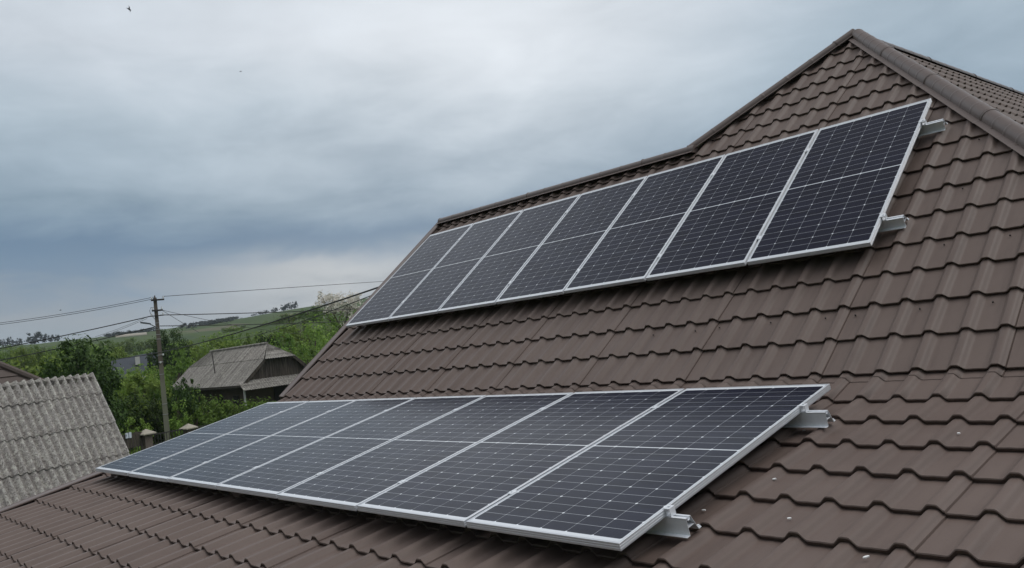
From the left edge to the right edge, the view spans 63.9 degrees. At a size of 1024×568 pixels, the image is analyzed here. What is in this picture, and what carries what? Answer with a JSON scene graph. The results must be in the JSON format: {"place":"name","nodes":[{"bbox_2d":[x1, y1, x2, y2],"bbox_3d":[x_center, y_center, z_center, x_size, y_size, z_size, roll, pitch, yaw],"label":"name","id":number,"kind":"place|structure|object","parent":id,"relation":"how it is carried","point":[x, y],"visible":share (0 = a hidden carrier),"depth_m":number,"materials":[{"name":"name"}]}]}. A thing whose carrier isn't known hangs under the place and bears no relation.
{"place":"outdoors","nodes":[
{"label":"outdoors","id":0,"kind":"place"},
{"bbox_2d":[0,361,42,383],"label":"brown roof house","id":1,"kind":"structure","parent":0,"point":[9,373],"depth_m":22.76,"materials":[{"name":"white paint"}]},
{"bbox_2d":[0,372,129,507],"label":"corrugated roof shed","id":2,"kind":"structure","parent":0,"point":[55,431],"depth_m":13.02,"materials":[{"name":"grey concrete"}]},
{"bbox_2d":[0,298,367,438],"bbox_3d":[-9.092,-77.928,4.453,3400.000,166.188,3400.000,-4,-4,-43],"label":"ground","id":3,"kind":"structure","parent":0,"point":[191,334],"depth_m":527.12,"materials":[{"name":"green plant"}]},
{"bbox_2d":[0,339,7,346],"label":"tree","id":4,"kind":"object","parent":3,"relation":"on","point":[2,343],"visible":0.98,"depth_m":611.21,"materials":[{"name":"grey plant"}]},
{"bbox_2d":[7,337,14,345],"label":"tree","id":5,"kind":"object","parent":3,"relation":"on","point":[10,340],"visible":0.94,"depth_m":613.66,"materials":[{"name":"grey plant"}]},
{"bbox_2d":[0,347,30,365],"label":"tree","id":6,"kind":"object","parent":3,"relation":"on","point":[7,355],"visible":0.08,"depth_m":155.99,"materials":[{"name":"green plant"}]},
{"bbox_2d":[6,359,39,376],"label":"bush","id":7,"kind":"object","parent":3,"relation":"on","point":[34,371],"visible":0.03,"depth_m":49.43,"materials":[{"name":"green plant"}]},
{"bbox_2d":[10,347,39,371],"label":"tree","id":8,"kind":"object","parent":3,"relation":"on","point":[18,352],"visible":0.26,"depth_m":118.47,"materials":[{"name":"green plant"}]},
{"bbox_2d":[26,331,42,343],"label":"tree","id":9,"kind":"object","parent":3,"relation":"on","point":[36,336],"visible":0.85,"depth_m":684.95,"materials":[{"name":"grey plant"}]},
{"bbox_2d":[25,345,46,361],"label":"tree","id":10,"kind":"object","parent":3,"relation":"on","point":[36,347],"visible":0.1,"depth_m":216.28,"materials":[{"name":"green plant"}]},
{"bbox_2d":[30,349,50,371],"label":"tree","id":11,"kind":"object","parent":3,"relation":"on","point":[39,356],"visible":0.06,"depth_m":121.36,"materials":[{"name":"green plant"}]},
{"bbox_2d":[27,355,62,376],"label":"bush","id":12,"kind":"object","parent":3,"relation":"on","point":[41,362],"visible":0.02,"depth_m":55.24,"materials":[{"name":"green plant"}]},
{"bbox_2d":[44,345,62,366],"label":"tree","id":13,"kind":"object","parent":3,"relation":"on","point":[53,353],"visible":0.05,"depth_m":131.26,"materials":[{"name":"green plant"}]},
{"bbox_2d":[57,349,74,367],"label":"tree","id":14,"kind":"object","parent":3,"relation":"on","point":[62,353],"visible":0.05,"depth_m":119.97,"materials":[{"name":"green plant"}]},
{"bbox_2d":[33,333,129,434],"bbox_3d":[-19.448,5.602,36.840,4.162,6.852,4.782,-9,-4,37],"label":"tree","id":15,"kind":"object","parent":3,"relation":"on","point":[110,385],"visible":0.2,"depth_m":36.60,"materials":[{"name":"green plant"}]},
{"bbox_2d":[66,344,100,375],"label":"tree","id":16,"kind":"object","parent":3,"relation":"on","point":[89,353],"visible":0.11,"depth_m":110.76,"materials":[{"name":"green plant"}]},
{"bbox_2d":[96,344,121,357],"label":"tree","id":17,"kind":"object","parent":3,"relation":"on","point":[109,349],"visible":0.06,"depth_m":149.63,"materials":[{"name":"green plant"}]},
{"bbox_2d":[101,339,117,349],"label":"tree","id":18,"kind":"object","parent":3,"relation":"on","point":[111,343],"visible":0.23,"depth_m":247.50,"materials":[{"name":"green plant"}]},
{"bbox_2d":[106,346,128,377],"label":"tree","id":19,"kind":"object","parent":3,"relation":"on","point":[120,351],"visible":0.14,"depth_m":121.54,"materials":[{"name":"green plant"}]},
{"bbox_2d":[113,367,130,395],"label":"bush","id":20,"kind":"object","parent":3,"relation":"on","point":[121,369],"visible":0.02,"depth_m":89.17,"materials":[{"name":"green plant"}]},
{"bbox_2d":[118,339,133,352],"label":"tree","id":21,"kind":"object","parent":3,"relation":"on","point":[127,346],"visible":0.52,"depth_m":228.65,"materials":[{"name":"green plant"}]},
{"bbox_2d":[111,382,144,414],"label":"bush","id":22,"kind":"object","parent":3,"relation":"on","point":[123,391],"visible":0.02,"depth_m":51.47,"materials":[{"name":"green plant"}]},
{"bbox_2d":[115,332,146,337],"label":"greenhouse","id":23,"kind":"object","parent":3,"relation":"on","point":[134,334],"visible":0.86,"depth_m":577.62,"materials":[{"name":"white plastic"}]},
{"bbox_2d":[124,337,139,354],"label":"tree","id":24,"kind":"object","parent":3,"relation":"on","point":[135,346],"visible":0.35,"depth_m":274.95,"materials":[{"name":"green plant"}]},
{"bbox_2d":[122,431,142,454],"bbox_3d":[-19.866,8.517,42.286,0.055,1.614,1.900,-9,-4,34],"label":"picket fence","id":25,"kind":"object","parent":3,"relation":"on","point":[136,438],"visible":0.34,"depth_m":42.68,"materials":[{"name":"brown wood"}]},
{"bbox_2d":[115,393,155,433],"bbox_3d":[-22.256,8.146,47.683,3.168,3.542,3.387,-7,-3,13],"label":"bush","id":26,"kind":"object","parent":3,"relation":"on","point":[134,415],"visible":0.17,"depth_m":47.16,"materials":[{"name":"green plant"}]},
{"bbox_2d":[120,417,153,452],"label":"bush","id":27,"kind":"object","parent":3,"relation":"on","point":[136,428],"visible":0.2,"depth_m":45.38,"materials":[{"name":"green plant"}]},
{"bbox_2d":[114,373,172,413],"bbox_3d":[-25.052,8.224,54.070,4.335,4.693,4.306,-8,-4,23],"label":"bush","id":28,"kind":"object","parent":3,"relation":"on","point":[135,384],"visible":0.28,"depth_m":54.35,"materials":[{"name":"green plant"}]},
{"bbox_2d":[111,347,175,378],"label":"slate roofed house","id":29,"kind":"structure","parent":3,"relation":"on","point":[127,363],"depth_m":106.04,"materials":[{"name":"white paint"}]},
{"bbox_2d":[123,388,163,431],"bbox_3d":[-21.482,8.020,48.207,2.989,3.928,2.956,-6,-3,-12],"label":"bush","id":30,"kind":"object","parent":3,"relation":"on","point":[146,411],"visible":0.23,"depth_m":47.53,"materials":[{"name":"green plant"}]},
{"bbox_2d":[136,340,151,351],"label":"tree","id":31,"kind":"object","parent":3,"relation":"on","point":[141,347],"visible":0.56,"depth_m":270.69,"materials":[{"name":"green plant"}]},
{"bbox_2d":[139,429,155,449],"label":"fence pillar","id":32,"kind":"structure","parent":3,"relation":"on","point":[146,434],"depth_m":43.07,"materials":[{"name":"concrete"}]},
{"bbox_2d":[144,366,155,384],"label":"bush","id":33,"kind":"object","parent":3,"relation":"on","point":[151,372],"visible":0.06,"depth_m":85.60,"materials":[{"name":"green plant"}]},
{"bbox_2d":[137,397,173,443],"bbox_3d":[-20.659,8.127,47.611,2.237,3.165,2.092,-5,-4,-25],"label":"bush","id":34,"kind":"object","parent":3,"relation":"on","point":[154,409],"visible":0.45,"depth_m":47.25,"materials":[{"name":"green plant"}]},
{"bbox_2d":[131,362,186,421],"bbox_3d":[-24.730,8.135,56.456,4.110,5.584,4.156,-7,-3,9],"label":"bush","id":35,"kind":"object","parent":3,"relation":"on","point":[156,394],"visible":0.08,"depth_m":56.63,"materials":[{"name":"green plant"}]},
{"bbox_2d":[150,295,170,440],"bbox_3d":[-19.634,5.018,46.205,0.821,8.843,0.360,-5,-4,-24],"label":"utility pole","id":36,"kind":"object","parent":3,"relation":"on","point":[163,387],"visible":1,"depth_m":46.14,"materials":[{"name":"concrete"}]},
{"bbox_2d":[0,315,152,348],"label":"overhead wire","id":37,"kind":"object","parent":36,"relation":"attached to","point":[76,332],"visible":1,"depth_m":46.71,"materials":[{"name":"black metal"}]},
{"bbox_2d":[0,327,153,360],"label":"overhead wire","id":38,"kind":"object","parent":36,"relation":"attached to","point":[77,344],"visible":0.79,"depth_m":46.66,"materials":[{"name":"black metal"}]},
{"bbox_2d":[0,297,154,324],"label":"overhead wire","id":39,"kind":"object","parent":36,"relation":"attached to","point":[78,311],"visible":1,"depth_m":46.87,"materials":[{"name":"black metal"}]},
{"bbox_2d":[163,310,294,333],"bbox_3d":[-17.392,2.510,52.210,0.024,1.984,12.576,-8,-3,21],"label":"overhead wire","id":40,"kind":"object","parent":36,"relation":"attached to","point":[226,323],"visible":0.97,"depth_m":51.09,"materials":[{"name":"black metal"}]},
{"bbox_2d":[167,321,346,325],"bbox_3d":[-13.663,2.462,53.904,0.043,0.803,19.622,-9,-4,39],"label":"overhead wire","id":41,"kind":"object","parent":36,"relation":"attached to","point":[250,324],"visible":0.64,"depth_m":50.58,"materials":[{"name":"black metal"}]},
{"bbox_2d":[165,308,358,314],"bbox_3d":[-13.389,1.678,54.002,0.047,0.533,20.025,-9,-4,40],"label":"overhead wire","id":42,"kind":"object","parent":36,"relation":"attached to","point":[255,312],"visible":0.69,"depth_m":50.98,"materials":[{"name":"black metal"}]},
{"bbox_2d":[164,281,382,296],"bbox_3d":[-12.611,0.104,55.219,0.029,0.547,22.627,-9,-4,39],"label":"overhead wire","id":43,"kind":"object","parent":36,"relation":"attached to","point":[273,288],"visible":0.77,"depth_m":52.14,"materials":[{"name":"black metal"}]},
{"bbox_2d":[152,429,183,445],"bbox_3d":[-18.500,8.595,44.261,0.055,1.367,2.099,-9,-4,34],"label":"picket fence","id":44,"kind":"object","parent":3,"relation":"on","point":[166,435],"visible":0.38,"depth_m":44.18,"materials":[{"name":"wood"}]},
{"bbox_2d":[103,316,238,336],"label":"wood","id":45,"kind":"object","parent":3,"relation":"on","point":[227,319],"visible":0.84,"depth_m":634.91,"materials":[{"name":"green plant"}]},
{"bbox_2d":[145,326,197,377],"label":"tree","id":46,"kind":"object","parent":3,"relation":"on","point":[165,338],"visible":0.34,"depth_m":98.44,"materials":[{"name":"green plant"}]},
{"bbox_2d":[155,381,198,442],"bbox_3d":[-19.454,7.651,48.219,2.656,3.972,2.484,-7,-3,6],"label":"bush","id":47,"kind":"object","parent":3,"relation":"on","point":[180,395],"visible":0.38,"depth_m":47.80,"materials":[{"name":"green plant"}]},
{"bbox_2d":[159,400,194,437],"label":"bush","id":48,"kind":"object","parent":3,"relation":"on","point":[174,424],"visible":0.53,"depth_m":46.89,"materials":[{"name":"green plant"}]},
{"bbox_2d":[164,342,192,393],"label":"bush","id":49,"kind":"object","parent":3,"relation":"on","point":[170,373],"visible":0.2,"depth_m":77.68,"materials":[{"name":"green plant"}]},
{"bbox_2d":[180,424,197,433],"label":"fence pillar","id":50,"kind":"structure","parent":3,"relation":"on","point":[187,428],"depth_m":45.13,"materials":[{"name":"concrete"}]},
{"bbox_2d":[172,342,210,380],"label":"bush","id":51,"kind":"object","parent":3,"relation":"on","point":[193,354],"visible":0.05,"depth_m":82.07,"materials":[{"name":"green plant"}]},
{"bbox_2d":[173,377,211,423],"bbox_3d":[-19.055,7.622,48.911,2.356,4.266,2.262,-6,-3,-14],"label":"bush","id":52,"kind":"object","parent":3,"relation":"on","point":[194,392],"visible":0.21,"depth_m":49.04,"materials":[{"name":"green plant"}]},
{"bbox_2d":[185,341,200,360],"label":"bush","id":53,"kind":"object","parent":3,"relation":"on","point":[195,346],"visible":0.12,"depth_m":115.09,"materials":[{"name":"green plant"}]},
{"bbox_2d":[173,402,220,437],"bbox_3d":[-18.277,8.206,47.728,2.592,2.567,2.563,-7,-3,0],"label":"bush","id":54,"kind":"object","parent":3,"relation":"on","point":[201,418],"visible":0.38,"depth_m":47.45,"materials":[{"name":"green plant"}]},
{"bbox_2d":[182,389,222,428],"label":"bush","id":55,"kind":"object","parent":3,"relation":"on","point":[218,409],"visible":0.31,"depth_m":48.60,"materials":[{"name":"green plant"}]},
{"bbox_2d":[198,335,213,357],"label":"bush","id":56,"kind":"object","parent":3,"relation":"on","point":[203,348],"visible":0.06,"depth_m":120.64,"materials":[{"name":"green plant"}]},
{"bbox_2d":[199,337,222,358],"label":"bush","id":57,"kind":"object","parent":3,"relation":"on","point":[212,341],"visible":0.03,"depth_m":120.58,"materials":[{"name":"green plant"}]},
{"bbox_2d":[209,331,227,343],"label":"bush","id":58,"kind":"object","parent":3,"relation":"on","point":[219,333],"visible":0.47,"depth_m":180.46,"materials":[{"name":"green plant"}]},
{"bbox_2d":[205,394,240,419],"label":"vine","id":59,"kind":"object","parent":3,"relation":"on","point":[226,408],"visible":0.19,"depth_m":49.32,"materials":[{"name":"green plant"}]},
{"bbox_2d":[206,340,239,363],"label":"bush","id":60,"kind":"object","parent":3,"relation":"on","point":[218,345],"visible":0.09,"depth_m":86.45,"materials":[{"name":"green plant"}]},
{"bbox_2d":[221,401,241,419],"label":"vine","id":61,"kind":"object","parent":3,"relation":"on","point":[234,410],"visible":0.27,"depth_m":49.36,"materials":[{"name":"green plant"}]},
{"bbox_2d":[222,325,242,332],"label":"bush","id":62,"kind":"object","parent":3,"relation":"on","point":[231,329],"visible":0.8,"depth_m":229.92,"materials":[{"name":"green plant"}]},
{"bbox_2d":[223,332,242,346],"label":"bush","id":63,"kind":"object","parent":3,"relation":"on","point":[238,343],"visible":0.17,"depth_m":115.22,"materials":[{"name":"green plant"}]},
{"bbox_2d":[173,342,306,413],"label":"old wooden house","id":64,"kind":"structure","parent":3,"relation":"on","point":[272,372],"depth_m":54.61,"materials":[{"name":"grey wood"}]},
{"bbox_2d":[233,395,239,410],"bbox_3d":[-18.036,7.801,53.814,0.075,1.100,0.900,-4,-4,-43],"label":"window","id":65,"kind":"structure","parent":64,"relation":"in","point":[235,397],"depth_m":53.73,"materials":[{"name":"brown wood"}]},
{"bbox_2d":[273,384,287,400],"bbox_3d":[-15.240,7.455,54.339,1.000,1.900,0.060,-4,-4,-43],"label":"door","id":66,"kind":"structure","parent":64,"relation":"in","point":[279,389],"depth_m":54.18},
{"bbox_2d":[235,329,252,343],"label":"bush","id":67,"kind":"object","parent":3,"relation":"on","point":[240,335],"visible":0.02,"depth_m":121.96,"materials":[{"name":"green plant"}]},
{"bbox_2d":[238,397,263,412],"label":"vine","id":68,"kind":"object","parent":3,"relation":"on","point":[248,406],"visible":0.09,"depth_m":49.63,"materials":[{"name":"green plant"}]},
{"bbox_2d":[242,331,259,344],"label":"bush","id":69,"kind":"object","parent":3,"relation":"on","point":[246,342],"visible":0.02,"depth_m":89.53,"materials":[{"name":"green plant"}]},
{"bbox_2d":[253,396,278,404],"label":"vine","id":70,"kind":"object","parent":3,"relation":"on","point":[261,401],"visible":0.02,"depth_m":49.55,"materials":[{"name":"green plant"}]},
{"bbox_2d":[253,331,287,359],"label":"bush","id":71,"kind":"object","parent":3,"relation":"on","point":[261,339],"visible":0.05,"depth_m":85.72,"materials":[{"name":"green plant"}]},
{"bbox_2d":[266,325,307,351],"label":"bush","id":72,"kind":"object","parent":3,"relation":"on","point":[296,334],"visible":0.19,"depth_m":113.02,"materials":[{"name":"green plant"}]},
{"bbox_2d":[276,313,299,321],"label":"bush","id":73,"kind":"object","parent":3,"relation":"on","point":[285,315],"visible":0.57,"depth_m":228.65,"materials":[{"name":"green plant"}]},
{"bbox_2d":[265,325,318,359],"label":"bush","id":74,"kind":"object","parent":3,"relation":"on","point":[290,338],"visible":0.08,"depth_m":82.81,"materials":[{"name":"green plant"}]},
{"bbox_2d":[285,314,310,343],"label":"bush","id":75,"kind":"object","parent":3,"relation":"on","point":[293,320],"visible":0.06,"depth_m":135.92,"materials":[{"name":"green plant"}]},
{"bbox_2d":[289,341,317,364],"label":"bush","id":76,"kind":"object","parent":3,"relation":"on","point":[311,351],"visible":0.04,"depth_m":74.13,"materials":[{"name":"green plant"}]},
{"bbox_2d":[296,308,311,319],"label":"bush","id":77,"kind":"object","parent":3,"relation":"on","point":[302,314],"visible":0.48,"depth_m":217.59,"materials":[{"name":"green plant"}]},
{"bbox_2d":[287,321,328,359],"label":"bush","id":78,"kind":"object","parent":3,"relation":"on","point":[318,331],"visible":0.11,"depth_m":88.61,"materials":[{"name":"green plant"}]},
{"bbox_2d":[309,305,320,314],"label":"bush","id":79,"kind":"object","parent":3,"relation":"on","point":[314,312],"visible":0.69,"depth_m":215.24,"materials":[{"name":"green plant"}]},
{"bbox_2d":[306,312,328,321],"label":"bush","id":80,"kind":"object","parent":3,"relation":"on","point":[311,316],"visible":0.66,"depth_m":201.81,"materials":[{"name":"green plant"}]},
{"bbox_2d":[309,323,330,350],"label":"bush","id":81,"kind":"object","parent":3,"relation":"on","point":[327,332],"visible":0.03,"depth_m":117.23,"materials":[{"name":"green plant"}]},
{"bbox_2d":[309,313,339,351],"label":"bush","id":82,"kind":"object","parent":3,"relation":"on","point":[334,331],"visible":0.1,"depth_m":108.48,"materials":[{"name":"green plant"}]},
{"bbox_2d":[315,290,363,329],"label":"blossoming tree","id":83,"kind":"object","parent":3,"relation":"on","point":[324,300],"visible":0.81,"depth_m":109.02,"materials":[{"name":"beige plant"}]},
{"bbox_2d":[335,305,356,331],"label":"bush","id":84,"kind":"object","parent":3,"relation":"on","point":[343,318],"visible":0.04,"depth_m":117.08,"materials":[{"name":"green plant"}]},
{"bbox_2d":[0,29,1023,567],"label":"tiled house","id":85,"kind":"structure","parent":3,"relation":"on","point":[906,343],"depth_m":5.90,"materials":[{"name":"brown metal"}]},
{"bbox_2d":[105,286,378,359],"bbox_3d":[-11.192,2.017,27.180,0.027,0.314,35.487,-5,-4,-33],"label":"overhead wire","id":86,"kind":"object","parent":85,"relation":"attached to","point":[267,323],"visible":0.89,"depth_m":17.84,"materials":[{"name":"black metal"}]},
{"bbox_2d":[215,295,370,339],"bbox_3d":[-11.199,1.900,34.252,0.016,1.038,48.003,-5,-4,-24],"label":"overhead wire","id":87,"kind":"object","parent":85,"relation":"attached to","point":[309,318],"visible":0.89,"depth_m":18.68,"materials":[{"name":"black metal"}]},
{"bbox_2d":[161,458,701,537],"bbox_3d":[-1.697,1.511,6.422,0.124,0.137,7.464,-4,-4,-43],"label":"mounting rail","id":88,"kind":"object","parent":85,"relation":"attached to","point":[672,523],"visible":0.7,"depth_m":3.73,"materials":[{"name":"metal"}]},
{"bbox_2d":[95,401,308,475],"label":"solar panel","id":89,"kind":"object","parent":88,"relation":"attached to","point":[125,466],"visible":0.89,"depth_m":9.11,"materials":[{"name":"glass"}]},
{"bbox_2d":[128,400,355,481],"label":"solar panel","id":90,"kind":"object","parent":88,"relation":"on","point":[163,470],"visible":0.88,"depth_m":8.34,"materials":[{"name":"glass"}]},
{"bbox_2d":[168,397,415,488],"bbox_3d":[-2.009,1.442,7.690,2.094,0.035,1.038,-19,6,-43],"label":"solar panel","id":91,"kind":"object","parent":88,"relation":"on","point":[212,474],"visible":0.88,"depth_m":7.56,"materials":[{"name":"glass"}]},
{"bbox_2d":[216,395,485,498],"bbox_3d":[-1.298,1.315,6.917,2.094,0.035,1.038,-19,6,-43],"label":"solar panel","id":92,"kind":"object","parent":88,"relation":"on","point":[273,478],"visible":0.88,"depth_m":6.77,"materials":[{"name":"glass"}]},
{"bbox_2d":[277,392,572,510],"bbox_3d":[-0.588,1.189,6.142,2.094,0.035,1.038,-19,6,-43],"label":"solar panel","id":93,"kind":"object","parent":88,"relation":"on","point":[352,484],"visible":0.88,"depth_m":5.98,"materials":[{"name":"glass"}]},
{"bbox_2d":[357,389,684,526],"bbox_3d":[0.127,1.060,5.373,2.094,0.035,1.038,-19,6,-43],"label":"solar panel","id":94,"kind":"object","parent":88,"relation":"on","point":[460,489],"visible":0.91,"depth_m":5.19,"materials":[{"name":"glass"}]},
{"bbox_2d":[466,384,830,550],"bbox_3d":[0.839,0.933,4.600,2.094,0.035,1.038,-19,6,-43],"label":"solar panel","id":95,"kind":"object","parent":88,"relation":"on","point":[620,489],"visible":1,"depth_m":4.38,"materials":[{"name":"glass"}]},
{"bbox_2d":[279,403,835,427],"bbox_3d":[-0.745,1.178,7.331,0.124,0.137,7.499,-4,-4,-43],"label":"mounting rail","id":96,"kind":"object","parent":85,"relation":"attached to","point":[806,417],"visible":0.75,"depth_m":4.64,"materials":[{"name":"metal"}]},
{"bbox_2d":[402,213,908,302],"bbox_3d":[0.442,-0.038,8.931,0.156,0.137,7.505,-4,-4,-43],"label":"mounting rail","id":97,"kind":"object","parent":85,"relation":"attached to","point":[892,223],"visible":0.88,"depth_m":6.25,"materials":[{"name":"metal"}]},
{"bbox_2d":[346,223,473,327],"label":"solar panel","id":98,"kind":"object","parent":97,"relation":"attached to","point":[400,285],"visible":0.98,"depth_m":11.62,"materials":[{"name":"glass"}]},
{"bbox_2d":[389,210,522,320],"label":"solar panel","id":99,"kind":"object","parent":97,"relation":"attached to","point":[444,278],"visible":0.98,"depth_m":10.83,"materials":[{"name":"glass"}]},
{"bbox_2d":[438,194,580,312],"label":"solar panel","id":100,"kind":"object","parent":97,"relation":"attached to","point":[496,270],"visible":1,"depth_m":10.06,"materials":[{"name":"glass"}]},
{"bbox_2d":[496,176,646,303],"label":"solar panel","id":101,"kind":"object","parent":97,"relation":"attached to","point":[561,255],"visible":0.97,"depth_m":9.28,"materials":[{"name":"glass"}]},
{"bbox_2d":[564,154,725,293],"bbox_3d":[1.417,-0.647,8.602,1.038,0.037,2.094,-10,33,47],"label":"solar panel","id":102,"kind":"object","parent":97,"relation":"on","point":[630,247],"visible":1,"depth_m":8.50,"materials":[{"name":"glass"}]},
{"bbox_2d":[646,129,818,280],"bbox_3d":[2.128,-0.774,7.832,1.038,0.037,2.094,-10,33,47],"label":"solar panel","id":103,"kind":"object","parent":97,"relation":"attached to","point":[724,223],"visible":1,"depth_m":7.72,"materials":[{"name":"glass"}]},
{"bbox_2d":[747,98,931,264],"bbox_3d":[2.841,-0.902,7.061,1.038,0.036,2.094,-10,33,47],"label":"solar panel","id":104,"kind":"object","parent":97,"relation":"on","point":[839,192],"visible":1,"depth_m":6.94,"materials":[{"name":"glass"}]},
{"bbox_2d":[458,119,947,239],"bbox_3d":[1.145,-0.918,9.715,0.156,0.136,7.518,-4,-4,-43],"label":"mounting rail","id":105,"kind":"object","parent":85,"relation":"attached to","point":[931,127],"visible":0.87,"depth_m":7.03,"materials":[{"name":"metal"}]},
{"bbox_2d":[0,0,1023,346],"label":"sky","id":106,"kind":"structure","parent":0,"point":[138,159],"materials":[{"name":"grey"}]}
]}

